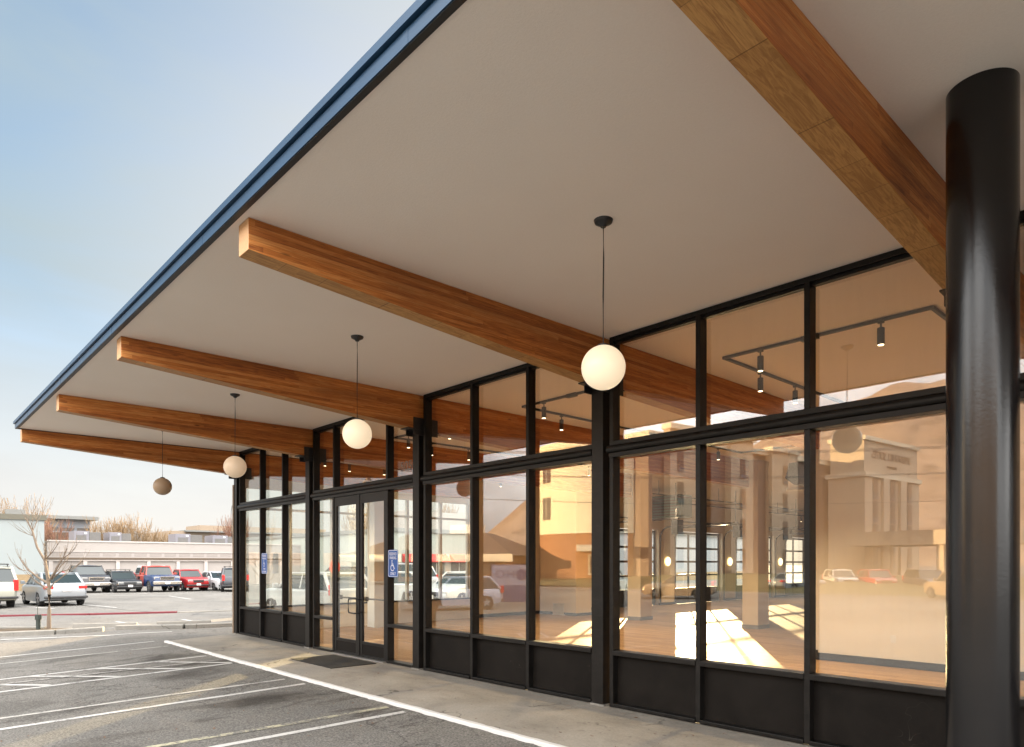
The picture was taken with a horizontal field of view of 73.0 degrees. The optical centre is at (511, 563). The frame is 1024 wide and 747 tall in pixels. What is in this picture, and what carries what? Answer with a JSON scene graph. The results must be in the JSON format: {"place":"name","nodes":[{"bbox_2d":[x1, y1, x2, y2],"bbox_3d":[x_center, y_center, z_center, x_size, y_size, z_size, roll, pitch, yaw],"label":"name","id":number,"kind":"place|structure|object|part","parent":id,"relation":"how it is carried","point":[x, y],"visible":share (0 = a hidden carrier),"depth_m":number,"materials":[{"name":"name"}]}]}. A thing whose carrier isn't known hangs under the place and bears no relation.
{"place":"outdoors","nodes":[
{"label":"outdoors","id":0,"kind":"place"},
{"bbox_2d":[0,565,801,746],"bbox_3d":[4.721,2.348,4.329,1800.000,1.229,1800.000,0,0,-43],"label":"asphalt ground","id":1,"kind":"structure","parent":0,"point":[150,726],"depth_m":9.49,"materials":[{"name":"grey asphalt"}]},
{"bbox_2d":[0,564,18,606],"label":"suv","id":2,"kind":"object","parent":1,"relation":"on","point":[9,584],"visible":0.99,"depth_m":29.43,"materials":[{"name":"beige paint"}]},
{"bbox_3d":[-21.918,0.475,29.069,0.331,0.647,1.800,0,0,44],"label":"rear window","id":3,"kind":"part","parent":2,"relation":"part of","materials":[{"name":"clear glass"}]},
{"bbox_2d":[0,496,22,513],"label":"bare tree","id":4,"kind":"object","parent":1,"relation":"on","point":[6,505],"visible":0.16,"depth_m":75.27,"materials":[{"name":"brown plant"}]},
{"bbox_2d":[0,509,46,590],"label":"white building","id":5,"kind":"structure","parent":1,"relation":"on","point":[12,538],"depth_m":52.63,"materials":[{"name":"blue paint"}]},
{"bbox_2d":[0,626,46,627],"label":"wheel stop","id":6,"kind":"object","parent":1,"relation":"on","point":[21,626],"visible":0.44,"depth_m":19.24,"materials":[{"name":"concrete"}]},
{"bbox_2d":[0,629,57,636],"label":"island kerb","id":7,"kind":"structure","parent":1,"relation":"on","point":[26,633],"depth_m":17.69,"materials":[{"name":"concrete"}]},
{"bbox_2d":[0,493,61,539],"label":"bare tree","id":8,"kind":"object","parent":1,"relation":"on","point":[42,511],"visible":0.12,"depth_m":77.02,"materials":[{"name":"brown plant"}]},
{"bbox_2d":[0,628,64,631],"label":"tree bed soil","id":9,"kind":"object","parent":1,"relation":"on","point":[13,629],"visible":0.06,"depth_m":18.82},
{"bbox_2d":[35,607,41,629],"bbox_3d":[-12.897,1.516,18.837,0.120,0.640,0.110,0,0,13],"label":"utility pedestal","id":10,"kind":"object","parent":9,"relation":"on","point":[38,618],"visible":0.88,"depth_m":18.80,"materials":[{"name":"metal"}]},
{"bbox_2d":[7,495,90,628],"bbox_3d":[-12.753,0.007,19.011,2.187,3.740,0.789,0,0,0],"label":"young tree","id":11,"kind":"object","parent":9,"relation":"on","point":[44,557],"visible":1,"depth_m":18.96,"materials":[{"name":"brown plant"}]},
{"bbox_2d":[1,513,98,539],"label":"grey building","id":12,"kind":"structure","parent":1,"relation":"on","point":[79,523],"depth_m":85.31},
{"bbox_2d":[20,572,87,605],"bbox_3d":[-21.193,1.154,31.955,4.696,1.488,2.130,0,0,44],"label":"sedan","id":13,"kind":"object","parent":1,"relation":"on","point":[70,586],"visible":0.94,"depth_m":30.70,"materials":[{"name":"silver metal"}]},
{"bbox_3d":[-21.449,0.710,31.176,3.000,0.504,0.130,0,0,44],"label":"side window","id":14,"kind":"part","parent":13,"relation":"part of","materials":[{"name":"grey glass"}]},
{"bbox_3d":[-20.143,0.706,30.939,0.806,0.512,1.590,0,0,44],"label":"rear window","id":15,"kind":"part","parent":13,"relation":"part of","materials":[{"name":"grey glass"}]},
{"bbox_2d":[44,514,73,540],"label":"bare tree","id":16,"kind":"object","parent":1,"relation":"on","point":[49,531],"visible":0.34,"depth_m":65.30,"materials":[{"name":"brown plant"}]},
{"bbox_2d":[56,626,103,634],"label":"island kerb","id":17,"kind":"structure","parent":1,"relation":"on","point":[80,630],"depth_m":17.87,"materials":[{"name":"concrete"}]},
{"bbox_2d":[64,565,111,591],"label":"pickup truck","id":18,"kind":"object","parent":1,"relation":"on","point":[94,577],"visible":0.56,"depth_m":47.88,"materials":[{"name":"grey paint"}]},
{"bbox_2d":[0,611,176,616],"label":"red kerb","id":19,"kind":"structure","parent":1,"relation":"on","point":[117,613],"depth_m":24.53,"materials":[{"name":"paint"}]},
{"bbox_2d":[0,592,196,639],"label":"parking lines","id":20,"kind":"object","parent":1,"relation":"on","point":[98,635],"visible":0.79,"depth_m":17.43,"materials":[{"name":"white paint"}]},
{"bbox_2d":[72,623,137,627],"bbox_3d":[-11.259,1.746,19.159,1.624,0.175,0.175,0,0,-11],"label":"wheel stop","id":21,"kind":"object","parent":1,"relation":"on","point":[85,625],"visible":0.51,"depth_m":19.07,"materials":[{"name":"concrete"}]},
{"bbox_2d":[82,515,132,540],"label":"bare tree","id":22,"kind":"object","parent":1,"relation":"on","point":[98,528],"visible":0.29,"depth_m":80.02,"materials":[{"name":"brown plant"}]},
{"bbox_2d":[100,569,142,592],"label":"station wagon","id":23,"kind":"object","parent":1,"relation":"on","point":[125,580],"visible":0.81,"depth_m":48.07,"materials":[{"name":"black paint"}]},
{"bbox_2d":[105,511,152,541],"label":"bare tree","id":24,"kind":"object","parent":1,"relation":"on","point":[136,533],"visible":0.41,"depth_m":84.06,"materials":[{"name":"brown plant"}]},
{"bbox_2d":[0,646,284,718],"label":"old parking lines","id":25,"kind":"object","parent":1,"relation":"on","point":[123,700],"visible":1,"depth_m":9.83,"materials":[{"name":"white paint"}]},
{"bbox_2d":[115,624,184,629],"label":"island kerb","id":26,"kind":"structure","parent":1,"relation":"on","point":[150,626],"depth_m":18.38,"materials":[{"name":"concrete"}]},
{"bbox_2d":[140,528,172,541],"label":"bare tree","id":27,"kind":"object","parent":1,"relation":"on","point":[155,538],"visible":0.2,"depth_m":87.72,"materials":[{"name":"brown plant"}]},
{"bbox_2d":[134,565,181,591],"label":"old truck","id":28,"kind":"object","parent":1,"relation":"on","point":[164,577],"visible":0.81,"depth_m":48.83,"materials":[{"name":"red paint"}]},
{"bbox_2d":[44,540,300,587],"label":"pale building","id":29,"kind":"structure","parent":1,"relation":"on","point":[133,555],"depth_m":65.20,"materials":[{"name":"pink paint"}]},
{"bbox_2d":[69,531,100,540],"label":"rooftop unit","id":30,"kind":"object","parent":29,"relation":"on","point":[91,536],"visible":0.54,"depth_m":62.40,"materials":[{"name":"metal"}]},
{"bbox_2d":[103,532,130,540],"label":"rooftop unit","id":31,"kind":"object","parent":29,"relation":"on","point":[113,536],"visible":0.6,"depth_m":64.14,"materials":[{"name":"metal"}]},
{"bbox_2d":[168,534,201,542],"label":"rooftop unit","id":32,"kind":"object","parent":29,"relation":"on","point":[190,538],"visible":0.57,"depth_m":68.25,"materials":[{"name":"metal"}]},
{"bbox_2d":[205,535,231,542],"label":"rooftop unit","id":33,"kind":"object","parent":29,"relation":"on","point":[217,539],"visible":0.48,"depth_m":70.40,"materials":[{"name":"metal"}]},
{"bbox_2d":[157,620,210,623],"bbox_3d":[-9.380,1.738,19.803,1.409,0.175,0.175,0,0,-29],"label":"wheel stop","id":34,"kind":"object","parent":1,"relation":"on","point":[188,622],"visible":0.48,"depth_m":19.77,"materials":[{"name":"concrete"}]},
{"bbox_2d":[168,569,209,590],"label":"pickup truck","id":35,"kind":"object","parent":1,"relation":"on","point":[190,579],"visible":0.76,"depth_m":50.16,"materials":[{"name":"red paint"}]},
{"bbox_2d":[0,641,405,746],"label":"parking lines","id":36,"kind":"object","parent":1,"relation":"on","point":[275,735],"visible":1,"depth_m":9.54,"materials":[{"name":"white paint"}]},
{"bbox_2d":[178,610,231,612],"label":"plain kerb","id":37,"kind":"structure","parent":1,"relation":"on","point":[203,611],"depth_m":25.65,"materials":[{"name":"concrete"}]},
{"bbox_2d":[185,622,231,628],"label":"island kerb","id":38,"kind":"structure","parent":1,"relation":"on","point":[207,625],"depth_m":18.76,"materials":[{"name":"concrete"}]},
{"bbox_2d":[199,571,220,590],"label":"sedan","id":39,"kind":"object","parent":1,"relation":"on","point":[213,578],"visible":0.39,"depth_m":51.09,"materials":[{"name":"white paint"}]},
{"bbox_2d":[209,513,253,536],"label":"bare tree","id":40,"kind":"object","parent":1,"relation":"on","point":[228,529],"visible":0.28,"depth_m":90.81,"materials":[{"name":"brown plant"}]},
{"bbox_2d":[217,566,248,591],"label":"suv","id":41,"kind":"object","parent":1,"relation":"on","point":[225,575],"visible":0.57,"depth_m":47.94,"materials":[{"name":"grey paint"}]},
{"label":"rear window","id":42,"kind":"part","parent":41,"relation":"part of","materials":[{"name":"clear glass"}]},
{"bbox_2d":[144,525,325,542],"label":"brown building","id":43,"kind":"structure","parent":1,"relation":"on","point":[203,530],"depth_m":99.26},
{"bbox_2d":[146,706,388,746],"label":"faded parking lines","id":44,"kind":"object","parent":1,"relation":"on","point":[242,731],"visible":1,"depth_m":7.55,"materials":[{"name":"white paint"}]},
{"bbox_2d":[258,572,366,605],"bbox_3d":[-6.388,1.014,22.509,4.376,1.498,2.140,0,0,42],"label":"hatchback","id":45,"kind":"object","parent":1,"relation":"on","point":[347,588],"visible":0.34,"depth_m":21.51,"materials":[{"name":"white paint"}]},
{"bbox_3d":[-6.485,0.555,21.601,2.950,0.484,0.131,0,0,42],"label":"side window","id":46,"kind":"part","parent":45,"relation":"part of","materials":[{"name":"grey glass"}]},
{"bbox_3d":[-5.054,0.552,21.319,0.459,0.490,1.600,0,0,42],"label":"rear window","id":47,"kind":"part","parent":45,"relation":"part of","materials":[{"name":"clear glass"}]},
{"bbox_2d":[325,566,366,575],"bbox_3d":[-8.468,0.998,34.981,4.826,1.697,2.210,0,0,11],"label":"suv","id":48,"kind":"object","parent":1,"relation":"on","point":[347,568],"visible":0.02,"depth_m":34.16,"materials":[{"name":"paint"}]},
{"bbox_3d":[-8.038,0.490,34.114,3.250,0.584,0.140,0,0,11],"label":"side window","id":49,"kind":"part","parent":48,"relation":"part of","materials":[{"name":"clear glass"}]},
{"bbox_2d":[340,503,366,530],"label":"bare tree","id":50,"kind":"object","parent":1,"relation":"on","point":[352,525],"visible":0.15,"depth_m":67.35,"materials":[{"name":"beige plant"}]},
{"bbox_2d":[246,510,465,574],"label":"awning building","id":51,"kind":"structure","parent":1,"relation":"on","point":[453,545],"depth_m":66.31,"materials":[{"name":"beige paint"}]},
{"bbox_2d":[432,563,443,574],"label":"window","id":52,"kind":"structure","parent":51,"relation":"in","point":[435,565],"depth_m":64.05,"materials":[{"name":"grey glass"}]},
{"bbox_2d":[451,563,465,570],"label":"window","id":53,"kind":"structure","parent":51,"relation":"in","point":[454,566],"depth_m":65.82,"materials":[{"name":"grey glass"}]},
{"bbox_2d":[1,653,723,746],"bbox_3d":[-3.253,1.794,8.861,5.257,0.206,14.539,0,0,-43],"label":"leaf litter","id":54,"kind":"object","parent":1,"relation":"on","point":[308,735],"visible":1,"depth_m":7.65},
{"bbox_2d":[164,640,566,746],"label":"painted kerb","id":55,"kind":"structure","parent":1,"relation":"on","point":[519,737],"depth_m":8.38,"materials":[{"name":"white paint"}]},
{"bbox_2d":[398,563,437,580],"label":"van","id":56,"kind":"object","parent":1,"relation":"on","point":[401,566],"visible":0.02,"depth_m":41.59,"materials":[{"name":"silver metal"}]},
{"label":"side window","id":57,"kind":"part","parent":56,"relation":"part of","materials":[{"name":"grey glass"}]},
{"bbox_2d":[432,503,458,512],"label":"bare tree","id":58,"kind":"object","parent":1,"relation":"on","point":[446,510],"visible":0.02,"depth_m":75.32,"materials":[{"name":"beige plant"}]},
{"bbox_2d":[432,571,465,598],"bbox_3d":[-2.007,1.047,28.819,2.140,1.458,4.676,0,0,30],"label":"sedan","id":59,"kind":"object","parent":1,"relation":"on","point":[453,584],"visible":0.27,"depth_m":27.43,"materials":[{"name":"white paint"}]},
{"bbox_2d":[13,0,1023,746],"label":"storefront building","id":60,"kind":"structure","parent":1,"relation":"on","point":[423,196],"depth_m":7.35,"materials":[{"name":"paint"}]},
{"bbox_2d":[153,431,171,494],"bbox_3d":[-6.960,-2.019,13.780,0.344,1.324,0.344,0,0,-43],"label":"pendant lamp","id":61,"kind":"object","parent":60,"relation":"hanging from","point":[162,485],"visible":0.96,"depth_m":13.68,"materials":[{"name":"white glass"}]},
{"bbox_2d":[223,393,246,477],"bbox_3d":[-4.396,-2.019,10.983,0.344,1.324,0.344,0,0,-43],"label":"pendant lamp","id":62,"kind":"object","parent":60,"relation":"hanging from","point":[234,466],"visible":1,"depth_m":10.87,"materials":[{"name":"white glass"}]},
{"bbox_2d":[262,553,266,573],"bbox_3d":[-5.540,0.004,15.478,0.005,0.457,0.305,0,0,-43],"label":"parking sign","id":63,"kind":"object","parent":60,"relation":"attached to","point":[264,563],"visible":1,"depth_m":15.47,"materials":[{"name":"blue metal"}]},
{"bbox_2d":[334,495,357,655],"bbox_3d":[-3.072,0.218,12.869,0.183,2.930,0.887,0,0,-43],"label":"door","id":64,"kind":"structure","parent":60,"relation":"in","point":[341,645],"depth_m":13.07,"materials":[{"name":"black paint"}]},
{"bbox_2d":[342,335,371,448],"bbox_3d":[-1.832,-2.019,8.187,0.344,1.324,0.344,0,0,-43],"label":"pendant lamp","id":65,"kind":"object","parent":60,"relation":"hanging from","point":[357,433],"visible":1,"depth_m":8.08,"materials":[{"name":"white glass"}]},
{"bbox_2d":[357,491,385,660],"bbox_3d":[-2.438,0.218,12.171,0.193,2.930,0.887,0,0,-43],"label":"door","id":66,"kind":"structure","parent":60,"relation":"in","point":[376,651],"depth_m":12.29,"materials":[{"name":"black paint"}]},
{"bbox_2d":[388,550,397,576],"bbox_3d":[-1.997,0.004,11.614,0.005,0.457,0.305,0,0,-43],"label":"parking sign","id":67,"kind":"object","parent":60,"relation":"attached to","point":[392,563],"visible":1,"depth_m":11.61,"materials":[{"name":"blue metal"}]},
{"bbox_2d":[323,461,501,486],"bbox_3d":[-1.526,-2.535,18.952,7.272,0.299,2.276,0,0,-43],"label":"track light","id":68,"kind":"object","parent":60,"relation":"hanging from","point":[384,471],"visible":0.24,"depth_m":17.95,"materials":[{"name":"black metal"}]},
{"bbox_2d":[394,434,621,475],"bbox_3d":[0.988,-2.535,16.210,7.272,0.299,2.476,0,0,-43],"label":"track light","id":69,"kind":"object","parent":60,"relation":"hanging from","point":[408,439],"visible":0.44,"depth_m":15.96,"materials":[{"name":"black metal"}]},
{"bbox_2d":[581,216,625,389],"bbox_3d":[0.714,-2.019,5.410,0.344,1.324,0.344,0,0,-43],"label":"pendant lamp","id":70,"kind":"object","parent":60,"relation":"hanging from","point":[603,366],"visible":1,"depth_m":5.30,"materials":[{"name":"white glass"}]},
{"bbox_2d":[522,391,795,459],"bbox_3d":[3.650,-2.535,13.306,7.272,0.299,2.476,0,0,-43],"label":"track light","id":71,"kind":"object","parent":60,"relation":"hanging from","point":[543,410],"visible":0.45,"depth_m":12.39,"materials":[{"name":"black metal"}]},
{"bbox_2d":[665,557,670,565],"bbox_3d":[6.416,-0.076,28.456,0.360,0.360,0.085,0,0,-43],"label":"wall lamp","id":72,"kind":"object","parent":60,"relation":"attached to","point":[668,561],"visible":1,"depth_m":28.41,"materials":[{"name":"white metal"}]},
{"bbox_2d":[652,494,691,518],"bbox_3d":[5.611,-2.017,24.953,0.710,0.800,1.600,0,0,-43],"label":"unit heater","id":73,"kind":"object","parent":60,"relation":"hanging from","point":[671,507],"visible":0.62,"depth_m":24.48,"materials":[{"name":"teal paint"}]},
{"bbox_2d":[620,491,737,606],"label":"sectional door","id":74,"kind":"structure","parent":60,"relation":"in","point":[623,593],"depth_m":26.97,"materials":[{"name":"black metal"}]},
{"bbox_2d":[620,493,803,521],"bbox_3d":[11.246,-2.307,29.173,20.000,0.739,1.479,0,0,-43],"label":"track light","id":75,"kind":"object","parent":60,"relation":"hanging from","point":[777,507],"visible":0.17,"depth_m":26.93,"materials":[{"name":"black metal"}]},
{"bbox_2d":[671,520,798,603],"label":"sectional door","id":76,"kind":"structure","parent":60,"relation":"in","point":[687,594],"depth_m":29.84,"materials":[{"name":"black metal"}]},
{"bbox_2d":[733,525,803,598],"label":"sectional door","id":77,"kind":"structure","parent":60,"relation":"in","point":[737,534],"depth_m":32.76,"materials":[{"name":"black metal"}]},
{"bbox_2d":[783,530,803,595],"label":"sectional door","id":78,"kind":"structure","parent":60,"relation":"in","point":[791,589],"depth_m":36.47,"materials":[{"name":"black metal"}]},
{"bbox_2d":[785,461,803,485],"bbox_3d":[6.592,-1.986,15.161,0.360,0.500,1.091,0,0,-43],"label":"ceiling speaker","id":79,"kind":"object","parent":60,"relation":"hanging from","point":[795,474],"visible":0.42,"depth_m":15.26,"materials":[{"name":"white metal"}]},
{"bbox_2d":[785,447,803,491],"bbox_3d":[6.608,-2.187,16.031,0.540,1.020,0.540,0,0,-43],"label":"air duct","id":80,"kind":"object","parent":60,"relation":"hanging from","point":[795,454],"visible":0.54,"depth_m":15.88,"materials":[{"name":"beige metal"}]},
{"bbox_2d":[722,305,1020,403],"bbox_3d":[6.212,-2.535,10.512,7.272,0.299,2.476,0,0,-43],"label":"track light","id":81,"kind":"object","parent":60,"relation":"hanging from","point":[759,369],"visible":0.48,"depth_m":8.44,"materials":[{"name":"black metal"}]},
{"bbox_2d":[0,0,801,564],"label":"sky","id":82,"kind":"structure","parent":0,"point":[125,125],"materials":[{"name":"blue"}]},
{"bbox_2d":[394,571,433,599],"bbox_3d":[-5.384,1.078,31.026,4.676,1.458,2.140,0,0,11],"label":"sedan","id":83,"kind":"object","parent":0,"point":[399,587],"visible":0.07,"depth_m":30.06,"materials":[{"name":"white paint"}]},
{"bbox_3d":[-5.119,0.634,30.221,2.700,0.474,0.131,0,0,11],"label":"side window","id":84,"kind":"part","parent":83,"relation":"part of","materials":[{"name":"grey glass"}]},
{"bbox_2d":[171,634,816,746],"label":"sidewalk","id":85,"kind":"structure","parent":0,"point":[550,718],"depth_m":8.29,"materials":[{"name":"concrete"}]},
{"bbox_2d":[292,654,375,668],"bbox_3d":[-3.114,1.696,12.001,0.840,0.012,1.500,0,0,-43],"label":"door mat","id":86,"kind":"object","parent":85,"relation":"on","point":[332,661],"depth_m":11.91,"materials":[{"name":"grey rubber"}]},
{"bbox_2d":[946,67,1019,746],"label":"steel column","id":87,"kind":"structure","parent":85,"relation":"on","point":[982,408],"depth_m":3.77,"materials":[{"name":"black metal"}]},
{"bbox_2d":[620,570,627,589],"bbox_3d":[5.087,1.058,37.232,2.140,1.458,4.676,0,0,17],"label":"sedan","id":88,"kind":"object","parent":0,"point":[623,583],"visible":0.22,"depth_m":37.32,"materials":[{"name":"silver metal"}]},
{"bbox_2d":[620,531,741,581],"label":"window","id":89,"kind":"structure","parent":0,"point":[681,554],"depth_m":79.83,"materials":[{"name":"glass"}]}
]}

